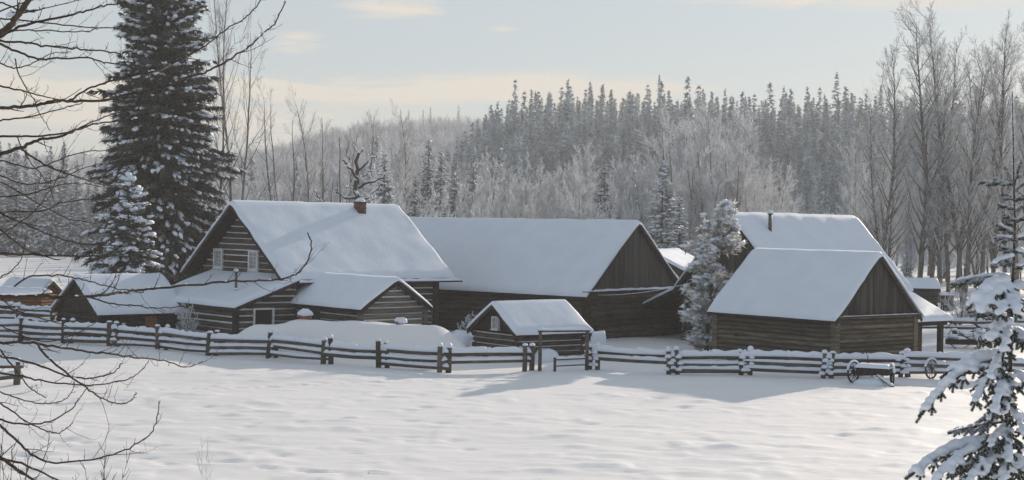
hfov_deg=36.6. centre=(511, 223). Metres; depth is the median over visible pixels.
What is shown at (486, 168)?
frosted birch
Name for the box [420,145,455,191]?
frosted birch
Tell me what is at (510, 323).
cabin
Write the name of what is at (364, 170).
frosted birch
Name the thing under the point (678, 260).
hay shed
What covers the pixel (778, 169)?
frosted birch
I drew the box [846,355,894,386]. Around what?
hay wagon
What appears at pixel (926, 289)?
grey shed
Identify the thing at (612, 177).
frosted birch
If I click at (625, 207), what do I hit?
frosted birch
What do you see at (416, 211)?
snowy spruce
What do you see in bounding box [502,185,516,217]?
frosted birch
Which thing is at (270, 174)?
frosted birch
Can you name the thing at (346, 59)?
sky
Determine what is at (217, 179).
frosted birch
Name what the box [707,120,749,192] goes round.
frosted birch
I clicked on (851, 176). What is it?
frosted birch
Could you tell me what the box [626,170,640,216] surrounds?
snowy spruce
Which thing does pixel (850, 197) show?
frosted birch
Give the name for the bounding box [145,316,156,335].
door
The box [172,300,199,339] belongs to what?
frosted shrub
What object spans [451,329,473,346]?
snow heap
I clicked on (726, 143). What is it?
frosted birch
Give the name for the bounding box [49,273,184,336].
log shed
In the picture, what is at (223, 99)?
bare tree
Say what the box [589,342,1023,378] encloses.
rail fence
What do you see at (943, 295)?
outhouse
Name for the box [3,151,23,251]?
snowy spruce
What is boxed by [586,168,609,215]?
frosted birch
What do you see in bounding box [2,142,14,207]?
snowy spruce
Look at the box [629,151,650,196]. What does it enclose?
frosted birch
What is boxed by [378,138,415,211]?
frosted birch
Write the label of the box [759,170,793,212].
frosted birch
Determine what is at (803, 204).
hill spruce
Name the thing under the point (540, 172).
frosted birch
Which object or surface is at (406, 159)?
bare tree
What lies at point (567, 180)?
frosted birch
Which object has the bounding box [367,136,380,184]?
snowy spruce
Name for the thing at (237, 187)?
frosted birch
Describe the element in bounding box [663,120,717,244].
frosted birch
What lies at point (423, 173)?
frosted birch
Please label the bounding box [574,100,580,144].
hill spruce
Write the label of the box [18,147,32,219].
snowy spruce
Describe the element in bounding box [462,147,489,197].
frosted birch
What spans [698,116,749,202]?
bare tree
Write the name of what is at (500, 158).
snowy spruce
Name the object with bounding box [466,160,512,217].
frosted birch
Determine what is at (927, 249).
frosted birch
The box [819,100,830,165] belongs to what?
hill spruce
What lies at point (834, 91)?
hill spruce
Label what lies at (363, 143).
frosted birch
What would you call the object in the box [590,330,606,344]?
snow block
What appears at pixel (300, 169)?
frosted birch
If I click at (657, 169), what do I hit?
frosted birch
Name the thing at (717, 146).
frosted birch
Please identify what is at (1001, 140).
cottonwood tree
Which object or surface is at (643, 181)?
frosted birch
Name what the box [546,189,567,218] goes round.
frosted birch
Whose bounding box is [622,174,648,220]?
frosted birch
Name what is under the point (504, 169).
frosted birch
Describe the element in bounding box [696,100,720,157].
frosted birch
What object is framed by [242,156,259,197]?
snowy spruce
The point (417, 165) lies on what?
frosted birch
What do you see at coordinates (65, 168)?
snowy spruce
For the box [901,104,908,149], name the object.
hill spruce
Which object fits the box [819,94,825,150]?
hill spruce
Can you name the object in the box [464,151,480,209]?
snowy spruce
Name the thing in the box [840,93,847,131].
hill spruce
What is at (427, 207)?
frosted birch
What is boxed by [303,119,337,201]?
bare tree
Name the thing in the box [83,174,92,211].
snowy spruce
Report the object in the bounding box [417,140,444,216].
snowy spruce
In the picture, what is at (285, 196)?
frosted birch
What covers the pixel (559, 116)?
hill spruce
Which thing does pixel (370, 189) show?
gnarled tree
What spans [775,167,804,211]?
frosted birch
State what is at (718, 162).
frosted birch
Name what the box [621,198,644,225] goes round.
frosted birch
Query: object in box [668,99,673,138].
hill spruce
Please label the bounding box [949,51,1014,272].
cottonwood tree
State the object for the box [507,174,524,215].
frosted birch
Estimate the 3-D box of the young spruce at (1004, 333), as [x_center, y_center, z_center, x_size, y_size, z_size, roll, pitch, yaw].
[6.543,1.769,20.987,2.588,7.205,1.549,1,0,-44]
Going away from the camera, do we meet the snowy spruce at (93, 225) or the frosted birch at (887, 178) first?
the frosted birch at (887, 178)
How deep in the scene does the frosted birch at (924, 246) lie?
226.11 m
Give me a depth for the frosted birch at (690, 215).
175.23 m
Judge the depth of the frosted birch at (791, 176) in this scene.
251.71 m
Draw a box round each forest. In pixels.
[0,113,574,220]
[444,77,1023,237]
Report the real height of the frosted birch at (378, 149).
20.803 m
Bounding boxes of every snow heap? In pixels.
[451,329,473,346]
[535,348,560,361]
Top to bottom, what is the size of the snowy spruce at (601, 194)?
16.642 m
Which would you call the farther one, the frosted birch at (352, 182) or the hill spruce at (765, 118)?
the hill spruce at (765, 118)
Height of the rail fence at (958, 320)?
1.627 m
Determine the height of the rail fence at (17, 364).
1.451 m
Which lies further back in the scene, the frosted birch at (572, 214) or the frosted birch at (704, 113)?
the frosted birch at (704, 113)
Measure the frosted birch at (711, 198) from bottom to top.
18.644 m
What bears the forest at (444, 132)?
on the ground
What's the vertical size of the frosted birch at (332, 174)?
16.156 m
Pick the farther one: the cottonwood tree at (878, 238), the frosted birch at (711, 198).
the frosted birch at (711, 198)
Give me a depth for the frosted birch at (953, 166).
223.65 m
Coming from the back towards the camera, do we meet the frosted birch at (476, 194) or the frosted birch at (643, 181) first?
the frosted birch at (643, 181)
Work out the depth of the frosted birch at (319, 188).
222.50 m
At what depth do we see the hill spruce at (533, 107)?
436.96 m
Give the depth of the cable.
91.67 m
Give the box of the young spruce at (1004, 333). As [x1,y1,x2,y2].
[904,90,1023,479]
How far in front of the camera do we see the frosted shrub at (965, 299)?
112.00 m
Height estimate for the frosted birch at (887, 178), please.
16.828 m
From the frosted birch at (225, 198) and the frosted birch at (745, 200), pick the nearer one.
the frosted birch at (745, 200)
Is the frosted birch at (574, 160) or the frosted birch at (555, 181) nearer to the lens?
the frosted birch at (555, 181)
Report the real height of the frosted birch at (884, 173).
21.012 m
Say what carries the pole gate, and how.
on the ground
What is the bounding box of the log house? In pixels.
[173,198,463,342]
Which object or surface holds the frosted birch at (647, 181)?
on the ground
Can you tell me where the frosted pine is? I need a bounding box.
[677,198,746,350]
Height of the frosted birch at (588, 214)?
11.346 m
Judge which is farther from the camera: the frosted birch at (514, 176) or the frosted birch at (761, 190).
the frosted birch at (514, 176)
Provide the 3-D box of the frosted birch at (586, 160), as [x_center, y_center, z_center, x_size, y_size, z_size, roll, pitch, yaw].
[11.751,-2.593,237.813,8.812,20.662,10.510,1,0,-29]
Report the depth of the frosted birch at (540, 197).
242.91 m
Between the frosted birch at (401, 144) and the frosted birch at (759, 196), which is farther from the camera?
the frosted birch at (401, 144)
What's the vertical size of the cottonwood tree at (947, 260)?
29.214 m
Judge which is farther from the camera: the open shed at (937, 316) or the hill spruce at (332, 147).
the hill spruce at (332, 147)
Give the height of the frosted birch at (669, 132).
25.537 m
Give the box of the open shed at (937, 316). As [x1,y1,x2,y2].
[908,291,952,352]
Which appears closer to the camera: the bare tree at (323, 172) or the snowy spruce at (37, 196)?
the bare tree at (323, 172)
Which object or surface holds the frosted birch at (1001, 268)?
on the ground
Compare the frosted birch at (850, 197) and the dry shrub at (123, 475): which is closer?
the dry shrub at (123, 475)
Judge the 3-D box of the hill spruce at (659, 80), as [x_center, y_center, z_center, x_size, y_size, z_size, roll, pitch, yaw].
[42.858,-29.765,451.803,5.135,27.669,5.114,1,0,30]
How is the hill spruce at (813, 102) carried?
on the ground
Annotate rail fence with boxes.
[0,301,56,322]
[0,316,534,372]
[0,358,23,384]
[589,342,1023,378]
[922,316,1023,334]
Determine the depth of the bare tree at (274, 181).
131.43 m
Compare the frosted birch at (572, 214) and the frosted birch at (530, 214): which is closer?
the frosted birch at (572, 214)
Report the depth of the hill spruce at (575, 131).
427.06 m
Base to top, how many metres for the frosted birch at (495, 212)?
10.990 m
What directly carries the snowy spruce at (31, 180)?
on the ground
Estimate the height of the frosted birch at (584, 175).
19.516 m
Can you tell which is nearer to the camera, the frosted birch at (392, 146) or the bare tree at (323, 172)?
the bare tree at (323, 172)
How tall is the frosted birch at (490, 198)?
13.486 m
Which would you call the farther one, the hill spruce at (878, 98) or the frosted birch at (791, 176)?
the hill spruce at (878, 98)
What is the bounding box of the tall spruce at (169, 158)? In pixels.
[70,0,248,284]
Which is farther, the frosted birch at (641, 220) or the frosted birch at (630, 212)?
the frosted birch at (641, 220)
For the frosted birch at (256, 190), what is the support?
on the ground
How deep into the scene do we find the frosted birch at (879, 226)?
167.60 m
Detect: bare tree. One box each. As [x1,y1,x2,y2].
[0,0,328,479]
[202,0,254,215]
[206,0,281,208]
[248,77,308,201]
[285,83,333,201]
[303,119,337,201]
[333,111,369,202]
[353,108,401,207]
[390,100,419,211]
[653,109,701,245]
[676,112,713,218]
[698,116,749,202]
[729,123,759,211]
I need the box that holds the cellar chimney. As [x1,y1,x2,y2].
[297,309,313,319]
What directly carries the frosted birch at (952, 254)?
on the ground
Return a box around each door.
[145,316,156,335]
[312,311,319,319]
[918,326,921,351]
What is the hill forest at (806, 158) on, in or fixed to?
on the ground
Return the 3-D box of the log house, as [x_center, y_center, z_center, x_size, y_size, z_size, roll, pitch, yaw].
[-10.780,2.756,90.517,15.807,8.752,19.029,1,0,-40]
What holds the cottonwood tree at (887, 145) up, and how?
on the ground
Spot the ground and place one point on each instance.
(254, 417)
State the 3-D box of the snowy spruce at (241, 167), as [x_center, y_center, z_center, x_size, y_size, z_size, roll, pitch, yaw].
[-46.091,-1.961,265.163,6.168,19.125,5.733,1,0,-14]
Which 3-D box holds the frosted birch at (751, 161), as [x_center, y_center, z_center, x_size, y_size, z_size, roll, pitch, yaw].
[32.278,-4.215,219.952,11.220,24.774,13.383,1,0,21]
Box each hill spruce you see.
[330,127,335,159]
[479,118,484,166]
[529,90,540,146]
[555,104,560,159]
[572,112,576,155]
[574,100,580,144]
[579,81,594,147]
[595,100,602,134]
[609,101,613,143]
[632,94,643,141]
[633,93,638,141]
[654,75,660,115]
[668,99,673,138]
[722,102,727,132]
[759,100,769,154]
[777,86,787,157]
[781,100,796,157]
[800,194,807,213]
[809,184,817,213]
[811,97,819,140]
[811,190,819,213]
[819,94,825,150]
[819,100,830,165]
[820,99,825,150]
[828,72,842,128]
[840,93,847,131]
[852,96,860,129]
[853,105,861,145]
[877,85,884,133]
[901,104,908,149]
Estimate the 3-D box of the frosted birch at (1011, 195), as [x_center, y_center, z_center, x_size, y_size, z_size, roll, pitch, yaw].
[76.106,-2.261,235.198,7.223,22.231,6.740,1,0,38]
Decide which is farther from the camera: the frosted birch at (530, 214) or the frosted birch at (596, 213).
the frosted birch at (530, 214)
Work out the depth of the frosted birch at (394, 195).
172.59 m
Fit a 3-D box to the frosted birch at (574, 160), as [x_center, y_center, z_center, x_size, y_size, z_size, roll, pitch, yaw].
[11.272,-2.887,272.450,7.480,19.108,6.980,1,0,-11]
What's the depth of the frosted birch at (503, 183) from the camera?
217.13 m
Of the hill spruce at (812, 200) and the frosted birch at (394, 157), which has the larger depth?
the hill spruce at (812, 200)
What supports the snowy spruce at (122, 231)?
on the ground
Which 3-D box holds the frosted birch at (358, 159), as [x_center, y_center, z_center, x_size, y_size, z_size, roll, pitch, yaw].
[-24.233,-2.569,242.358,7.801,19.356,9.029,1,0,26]
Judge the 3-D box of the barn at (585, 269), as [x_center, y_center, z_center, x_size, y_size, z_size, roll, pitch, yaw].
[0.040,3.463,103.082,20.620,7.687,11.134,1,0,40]
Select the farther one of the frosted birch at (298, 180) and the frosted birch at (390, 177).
the frosted birch at (298, 180)
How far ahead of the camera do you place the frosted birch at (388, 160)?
204.23 m
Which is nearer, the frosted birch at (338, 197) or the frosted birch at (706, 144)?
the frosted birch at (338, 197)
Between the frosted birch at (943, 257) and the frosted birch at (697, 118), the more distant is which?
the frosted birch at (697, 118)
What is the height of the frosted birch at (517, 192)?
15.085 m
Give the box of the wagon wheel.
[924,357,937,378]
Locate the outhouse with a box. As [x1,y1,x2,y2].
[939,292,954,310]
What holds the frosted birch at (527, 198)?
on the ground
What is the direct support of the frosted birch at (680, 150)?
on the ground
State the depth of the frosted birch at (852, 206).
166.25 m
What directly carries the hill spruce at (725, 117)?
on the ground
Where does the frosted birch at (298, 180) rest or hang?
on the ground
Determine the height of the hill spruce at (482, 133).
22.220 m
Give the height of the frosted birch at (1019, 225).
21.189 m
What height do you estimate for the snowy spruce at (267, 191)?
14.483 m
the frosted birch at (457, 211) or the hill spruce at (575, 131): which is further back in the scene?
the hill spruce at (575, 131)
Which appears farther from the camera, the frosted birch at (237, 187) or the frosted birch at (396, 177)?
the frosted birch at (237, 187)
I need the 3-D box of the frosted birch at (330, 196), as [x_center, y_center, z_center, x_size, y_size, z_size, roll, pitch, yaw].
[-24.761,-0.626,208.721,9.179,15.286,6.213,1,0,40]
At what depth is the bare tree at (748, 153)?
188.44 m
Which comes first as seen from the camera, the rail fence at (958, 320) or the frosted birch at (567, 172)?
the rail fence at (958, 320)
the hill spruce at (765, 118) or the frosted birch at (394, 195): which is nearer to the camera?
the frosted birch at (394, 195)
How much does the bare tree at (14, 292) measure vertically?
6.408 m
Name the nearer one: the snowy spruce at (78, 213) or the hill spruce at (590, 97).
the snowy spruce at (78, 213)
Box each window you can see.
[212,248,224,269]
[247,250,260,271]
[252,308,274,324]
[490,316,499,330]
[605,311,612,321]
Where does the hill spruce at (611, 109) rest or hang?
on the ground
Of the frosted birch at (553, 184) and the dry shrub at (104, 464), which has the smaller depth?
the dry shrub at (104, 464)
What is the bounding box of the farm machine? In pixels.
[944,322,992,348]
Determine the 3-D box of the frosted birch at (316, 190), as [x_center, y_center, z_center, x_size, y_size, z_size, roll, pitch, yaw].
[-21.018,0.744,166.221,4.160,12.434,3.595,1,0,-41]
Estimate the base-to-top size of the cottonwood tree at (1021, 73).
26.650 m
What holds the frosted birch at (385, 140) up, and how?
on the ground
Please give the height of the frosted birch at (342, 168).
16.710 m
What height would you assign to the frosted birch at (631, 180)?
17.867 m
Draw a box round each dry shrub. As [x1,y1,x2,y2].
[0,424,34,479]
[75,441,130,479]
[98,442,110,479]
[197,441,213,479]
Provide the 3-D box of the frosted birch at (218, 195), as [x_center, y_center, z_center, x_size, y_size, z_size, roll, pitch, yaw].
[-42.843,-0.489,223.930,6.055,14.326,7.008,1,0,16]
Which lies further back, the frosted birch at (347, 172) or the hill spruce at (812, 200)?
the hill spruce at (812, 200)
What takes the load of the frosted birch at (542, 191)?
on the ground
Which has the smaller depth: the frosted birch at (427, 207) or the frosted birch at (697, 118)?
the frosted birch at (427, 207)
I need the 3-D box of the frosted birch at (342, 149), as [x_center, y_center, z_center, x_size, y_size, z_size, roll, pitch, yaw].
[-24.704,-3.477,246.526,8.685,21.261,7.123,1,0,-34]
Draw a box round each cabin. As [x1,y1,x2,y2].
[0,277,61,316]
[466,299,593,356]
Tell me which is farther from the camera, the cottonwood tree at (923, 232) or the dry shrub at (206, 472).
the cottonwood tree at (923, 232)
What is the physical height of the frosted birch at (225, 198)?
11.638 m
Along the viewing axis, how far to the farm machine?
92.70 m
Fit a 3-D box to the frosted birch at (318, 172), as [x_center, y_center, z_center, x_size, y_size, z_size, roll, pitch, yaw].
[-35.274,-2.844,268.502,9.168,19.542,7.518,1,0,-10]
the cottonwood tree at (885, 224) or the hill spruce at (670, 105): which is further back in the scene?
the hill spruce at (670, 105)
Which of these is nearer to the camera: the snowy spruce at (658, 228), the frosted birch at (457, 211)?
the snowy spruce at (658, 228)
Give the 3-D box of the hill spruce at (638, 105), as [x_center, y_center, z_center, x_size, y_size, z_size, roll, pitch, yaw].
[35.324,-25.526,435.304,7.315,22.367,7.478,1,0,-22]
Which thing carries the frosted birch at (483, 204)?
on the ground
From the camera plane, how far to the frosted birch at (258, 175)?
247.61 m
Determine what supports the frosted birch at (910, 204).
on the ground
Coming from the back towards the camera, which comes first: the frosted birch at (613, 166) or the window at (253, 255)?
the frosted birch at (613, 166)
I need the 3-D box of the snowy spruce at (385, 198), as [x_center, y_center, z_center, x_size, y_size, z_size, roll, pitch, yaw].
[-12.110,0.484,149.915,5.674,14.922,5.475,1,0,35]
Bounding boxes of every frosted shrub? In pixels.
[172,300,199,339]
[457,311,476,332]
[941,285,976,324]
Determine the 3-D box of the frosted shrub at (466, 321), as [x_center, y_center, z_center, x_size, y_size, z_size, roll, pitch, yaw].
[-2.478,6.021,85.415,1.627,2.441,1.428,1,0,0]
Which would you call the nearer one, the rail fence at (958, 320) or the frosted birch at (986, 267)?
the rail fence at (958, 320)
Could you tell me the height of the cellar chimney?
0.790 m
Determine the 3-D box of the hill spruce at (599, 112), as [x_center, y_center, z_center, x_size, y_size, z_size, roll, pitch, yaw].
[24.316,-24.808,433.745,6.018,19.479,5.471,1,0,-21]
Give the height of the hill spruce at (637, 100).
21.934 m
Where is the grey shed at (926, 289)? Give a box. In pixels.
[905,277,940,306]
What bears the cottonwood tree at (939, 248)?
on the ground
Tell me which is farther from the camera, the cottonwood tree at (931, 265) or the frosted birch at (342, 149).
the frosted birch at (342, 149)
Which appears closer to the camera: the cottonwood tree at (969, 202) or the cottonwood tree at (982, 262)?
the cottonwood tree at (969, 202)
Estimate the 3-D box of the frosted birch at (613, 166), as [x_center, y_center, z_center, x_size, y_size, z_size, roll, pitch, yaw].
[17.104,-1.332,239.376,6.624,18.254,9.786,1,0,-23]
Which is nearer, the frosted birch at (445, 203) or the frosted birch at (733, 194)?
the frosted birch at (445, 203)
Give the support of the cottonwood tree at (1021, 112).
on the ground
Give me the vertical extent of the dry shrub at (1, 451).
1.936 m
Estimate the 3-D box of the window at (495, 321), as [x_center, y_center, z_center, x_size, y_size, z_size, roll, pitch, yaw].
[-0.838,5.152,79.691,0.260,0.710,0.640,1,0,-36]
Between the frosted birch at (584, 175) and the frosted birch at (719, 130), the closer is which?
the frosted birch at (584, 175)
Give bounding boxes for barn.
[409,217,681,340]
[642,210,912,339]
[707,248,924,359]
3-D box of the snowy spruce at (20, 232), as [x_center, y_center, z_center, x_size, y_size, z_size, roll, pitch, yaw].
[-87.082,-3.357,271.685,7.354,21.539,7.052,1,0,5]
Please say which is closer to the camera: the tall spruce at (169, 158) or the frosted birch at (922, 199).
the tall spruce at (169, 158)
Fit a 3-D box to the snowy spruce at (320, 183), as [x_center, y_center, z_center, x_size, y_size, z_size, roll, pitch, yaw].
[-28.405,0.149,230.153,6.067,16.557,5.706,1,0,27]
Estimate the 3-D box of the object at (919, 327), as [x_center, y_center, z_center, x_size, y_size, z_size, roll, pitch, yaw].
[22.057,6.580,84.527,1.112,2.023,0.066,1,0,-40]
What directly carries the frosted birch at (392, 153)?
on the ground
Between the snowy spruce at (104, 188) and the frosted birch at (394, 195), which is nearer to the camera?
the frosted birch at (394, 195)
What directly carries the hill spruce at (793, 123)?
on the ground
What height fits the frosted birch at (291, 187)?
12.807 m
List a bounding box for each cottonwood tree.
[841,86,918,260]
[849,113,905,230]
[862,34,936,251]
[889,1,965,277]
[905,0,1012,301]
[905,23,972,291]
[908,26,985,277]
[912,63,977,302]
[946,43,1000,291]
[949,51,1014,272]
[951,22,1023,287]
[956,10,1023,272]
[967,36,1023,291]
[1000,23,1023,240]
[1013,71,1023,230]
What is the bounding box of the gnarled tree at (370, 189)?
[314,137,395,203]
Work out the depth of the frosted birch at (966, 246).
209.09 m
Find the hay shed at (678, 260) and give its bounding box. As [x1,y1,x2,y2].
[659,248,693,277]
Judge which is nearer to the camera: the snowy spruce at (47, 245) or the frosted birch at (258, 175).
the frosted birch at (258, 175)
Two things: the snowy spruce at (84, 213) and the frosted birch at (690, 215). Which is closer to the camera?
the frosted birch at (690, 215)
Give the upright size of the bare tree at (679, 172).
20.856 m
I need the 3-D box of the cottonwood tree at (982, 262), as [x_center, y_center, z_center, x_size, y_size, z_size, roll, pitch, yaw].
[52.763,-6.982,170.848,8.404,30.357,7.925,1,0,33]
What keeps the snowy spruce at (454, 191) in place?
on the ground
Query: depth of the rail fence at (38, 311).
95.41 m
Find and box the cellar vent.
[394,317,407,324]
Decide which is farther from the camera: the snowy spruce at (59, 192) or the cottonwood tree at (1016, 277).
the snowy spruce at (59, 192)
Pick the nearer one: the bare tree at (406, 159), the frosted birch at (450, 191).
the bare tree at (406, 159)
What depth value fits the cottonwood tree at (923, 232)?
149.82 m
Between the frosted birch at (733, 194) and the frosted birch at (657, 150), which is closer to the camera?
the frosted birch at (733, 194)
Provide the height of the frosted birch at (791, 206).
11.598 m
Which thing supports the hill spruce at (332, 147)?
on the ground
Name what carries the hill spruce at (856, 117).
on the ground
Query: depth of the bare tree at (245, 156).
129.24 m
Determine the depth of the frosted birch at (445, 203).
167.47 m
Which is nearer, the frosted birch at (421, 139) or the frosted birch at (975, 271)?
the frosted birch at (975, 271)
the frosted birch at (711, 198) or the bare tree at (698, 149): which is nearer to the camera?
the frosted birch at (711, 198)
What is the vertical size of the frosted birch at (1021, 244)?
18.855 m
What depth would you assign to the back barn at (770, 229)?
94.95 m
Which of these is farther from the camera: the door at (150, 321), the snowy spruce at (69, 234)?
the snowy spruce at (69, 234)
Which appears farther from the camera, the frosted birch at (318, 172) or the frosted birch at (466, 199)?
the frosted birch at (318, 172)
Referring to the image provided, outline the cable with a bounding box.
[612,282,692,294]
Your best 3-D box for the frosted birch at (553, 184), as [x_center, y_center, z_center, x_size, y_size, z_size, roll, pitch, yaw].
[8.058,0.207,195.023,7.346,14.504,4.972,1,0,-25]
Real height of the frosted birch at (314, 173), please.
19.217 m
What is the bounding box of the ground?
[0,139,1023,479]
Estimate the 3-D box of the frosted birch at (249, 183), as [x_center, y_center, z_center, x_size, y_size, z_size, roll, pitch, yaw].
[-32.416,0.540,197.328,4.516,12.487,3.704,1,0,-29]
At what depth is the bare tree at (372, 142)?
165.87 m
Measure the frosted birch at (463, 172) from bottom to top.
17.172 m
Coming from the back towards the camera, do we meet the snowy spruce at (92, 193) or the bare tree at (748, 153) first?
the snowy spruce at (92, 193)
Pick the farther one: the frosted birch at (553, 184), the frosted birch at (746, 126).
the frosted birch at (746, 126)
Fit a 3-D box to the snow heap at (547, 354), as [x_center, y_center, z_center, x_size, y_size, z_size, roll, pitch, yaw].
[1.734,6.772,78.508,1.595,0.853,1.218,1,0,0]
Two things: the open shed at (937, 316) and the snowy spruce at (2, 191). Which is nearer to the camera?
the open shed at (937, 316)
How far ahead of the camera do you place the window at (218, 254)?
93.04 m
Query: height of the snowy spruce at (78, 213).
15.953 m
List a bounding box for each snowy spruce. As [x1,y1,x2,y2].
[0,141,17,254]
[0,144,36,253]
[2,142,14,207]
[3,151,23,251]
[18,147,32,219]
[18,150,48,251]
[23,175,33,247]
[32,146,65,255]
[37,156,59,219]
[51,167,66,247]
[53,144,70,225]
[55,176,82,256]
[57,141,70,220]
[58,161,93,248]
[64,174,87,252]
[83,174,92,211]
[83,192,89,236]
[84,191,101,247]
[86,177,101,243]
[87,172,175,280]
[93,182,115,251]
[98,183,107,226]
[236,159,247,196]
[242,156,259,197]
[262,177,273,199]
[291,159,299,193]
[318,172,325,201]
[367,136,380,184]
[373,153,394,203]
[406,175,421,216]
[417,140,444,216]
[427,152,452,216]
[446,159,464,217]
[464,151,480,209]
[492,148,506,216]
[592,164,620,218]
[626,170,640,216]
[646,160,684,248]
[665,196,694,256]
[900,251,913,277]
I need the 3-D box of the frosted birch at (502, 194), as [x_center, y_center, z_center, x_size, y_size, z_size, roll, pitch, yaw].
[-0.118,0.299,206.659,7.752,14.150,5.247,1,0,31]
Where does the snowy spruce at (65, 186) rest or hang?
on the ground
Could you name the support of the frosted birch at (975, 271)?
on the ground
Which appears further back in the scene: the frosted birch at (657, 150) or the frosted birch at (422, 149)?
the frosted birch at (422, 149)
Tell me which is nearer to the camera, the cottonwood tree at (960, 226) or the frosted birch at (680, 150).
the cottonwood tree at (960, 226)
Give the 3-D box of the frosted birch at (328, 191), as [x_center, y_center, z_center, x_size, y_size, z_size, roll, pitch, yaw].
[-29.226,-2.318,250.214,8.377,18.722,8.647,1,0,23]
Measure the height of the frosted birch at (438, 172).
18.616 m
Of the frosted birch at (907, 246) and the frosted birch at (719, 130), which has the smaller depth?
the frosted birch at (907, 246)
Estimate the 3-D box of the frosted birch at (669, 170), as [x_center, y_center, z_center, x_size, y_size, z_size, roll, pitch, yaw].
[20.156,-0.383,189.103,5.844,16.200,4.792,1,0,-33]
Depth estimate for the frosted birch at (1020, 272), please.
215.19 m
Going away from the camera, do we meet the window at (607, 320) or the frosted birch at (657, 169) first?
the window at (607, 320)
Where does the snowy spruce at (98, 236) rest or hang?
on the ground
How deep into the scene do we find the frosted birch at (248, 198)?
178.53 m
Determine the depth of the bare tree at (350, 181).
150.28 m
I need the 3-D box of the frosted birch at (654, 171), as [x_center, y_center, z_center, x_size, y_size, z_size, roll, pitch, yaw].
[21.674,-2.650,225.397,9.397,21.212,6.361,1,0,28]
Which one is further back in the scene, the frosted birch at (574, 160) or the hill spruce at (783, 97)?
the hill spruce at (783, 97)
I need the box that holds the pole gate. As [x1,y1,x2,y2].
[538,327,589,371]
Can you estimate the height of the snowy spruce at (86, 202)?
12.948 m
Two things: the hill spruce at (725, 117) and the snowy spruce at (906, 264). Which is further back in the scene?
the hill spruce at (725, 117)
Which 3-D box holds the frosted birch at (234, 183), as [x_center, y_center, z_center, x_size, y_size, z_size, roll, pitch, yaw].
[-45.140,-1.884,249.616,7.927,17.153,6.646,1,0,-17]
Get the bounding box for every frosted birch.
[205,181,226,214]
[210,142,233,206]
[212,187,237,222]
[223,180,241,205]
[225,162,246,199]
[233,185,251,199]
[240,178,281,198]
[246,179,260,200]
[253,164,281,200]
[256,169,268,200]
[270,162,312,200]
[274,180,289,200]
[277,151,311,201]
[286,184,300,200]
[301,152,330,195]
[302,151,328,199]
[302,166,353,202]
[304,175,327,201]
[306,174,320,201]
[309,152,336,201]
[327,161,354,201]
[329,135,361,196]
[329,151,353,202]
[335,173,352,202]
[338,160,362,200]
[338,174,363,202]
[350,146,368,179]
[350,155,376,191]
[361,134,374,180]
[362,150,395,202]
[363,162,415,216]
[364,121,429,175]
[368,133,392,202]
[369,140,395,163]
[370,134,412,164]
[372,125,416,203]
[373,137,403,205]
[374,120,417,211]
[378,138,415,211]
[385,148,416,216]
[397,138,432,215]
[400,186,437,216]
[410,153,432,207]
[411,140,427,179]
[414,157,451,214]
[418,180,455,216]
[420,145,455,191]
[431,152,462,200]
[441,170,471,214]
[447,177,471,216]
[449,181,466,217]
[453,163,472,195]
[455,162,477,212]
[461,192,480,217]
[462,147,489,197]
[465,171,483,217]
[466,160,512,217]
[469,182,500,217]
[470,183,492,217]
[477,146,516,213]
[486,193,500,217]
[488,174,534,217]
[490,154,520,216]
[492,166,518,217]
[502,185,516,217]
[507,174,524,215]
[509,151,548,201]
[509,167,540,218]
[510,169,542,217]
[522,192,539,218]
[523,170,555,218]
[527,194,551,218]
[533,180,548,206]
[535,185,559,218]
[538,167,568,218]
[545,169,592,219]
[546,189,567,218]
[550,153,584,208]
[551,159,598,219]
[554,169,597,219]
[560,140,600,217]
[562,153,592,203]
[570,193,603,219]
[571,156,596,211]
[581,174,620,219]
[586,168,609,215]
[590,161,641,219]
[603,156,642,215]
[608,162,629,219]
[619,190,631,219]
[620,157,654,229]
[621,163,645,193]
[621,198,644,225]
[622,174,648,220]
[627,167,654,195]
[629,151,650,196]
[630,160,652,203]
[630,170,659,236]
[634,132,682,234]
[636,120,714,245]
[642,111,692,197]
[642,167,684,246]
[645,131,696,197]
[646,120,696,210]
[656,100,696,195]
[657,148,712,251]
[660,154,685,246]
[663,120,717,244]
[667,120,735,254]
[669,91,731,168]
[672,130,739,251]
[674,122,719,246]
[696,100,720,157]
[699,107,728,165]
[702,123,765,216]
[703,106,778,209]
[705,150,757,215]
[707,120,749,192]
[707,126,739,202]
[712,108,758,176]
[713,144,768,207]
[738,174,766,212]
[740,177,769,211]
[750,165,774,210]
[753,155,782,210]
[758,182,787,212]
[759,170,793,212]
[765,162,796,206]
[766,172,785,212]
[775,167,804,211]
[782,196,797,212]
[834,157,867,217]
[835,123,872,232]
[846,189,874,237]
[862,173,902,254]
[863,172,893,241]
[866,163,912,258]
[868,149,890,208]
[885,168,927,273]
[891,180,910,265]
[896,213,918,277]
[912,199,928,264]
[913,146,939,275]
[914,180,953,273]
[920,107,978,278]
[926,211,953,282]
[943,239,956,280]
[948,175,1002,287]
[949,133,999,276]
[953,199,988,274]
[978,148,999,272]
[996,240,1011,271]
[999,136,1021,274]
[1008,227,1023,278]
[1011,179,1023,260]
[1018,190,1023,261]
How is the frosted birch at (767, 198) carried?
on the ground
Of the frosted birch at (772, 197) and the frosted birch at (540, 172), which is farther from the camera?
the frosted birch at (540, 172)
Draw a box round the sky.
[0,0,1023,158]
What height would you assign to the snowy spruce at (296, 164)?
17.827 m
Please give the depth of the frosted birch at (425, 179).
243.71 m
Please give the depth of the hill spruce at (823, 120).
432.95 m
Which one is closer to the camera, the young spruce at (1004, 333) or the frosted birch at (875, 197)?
the young spruce at (1004, 333)
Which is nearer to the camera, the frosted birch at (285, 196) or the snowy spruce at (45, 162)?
the frosted birch at (285, 196)

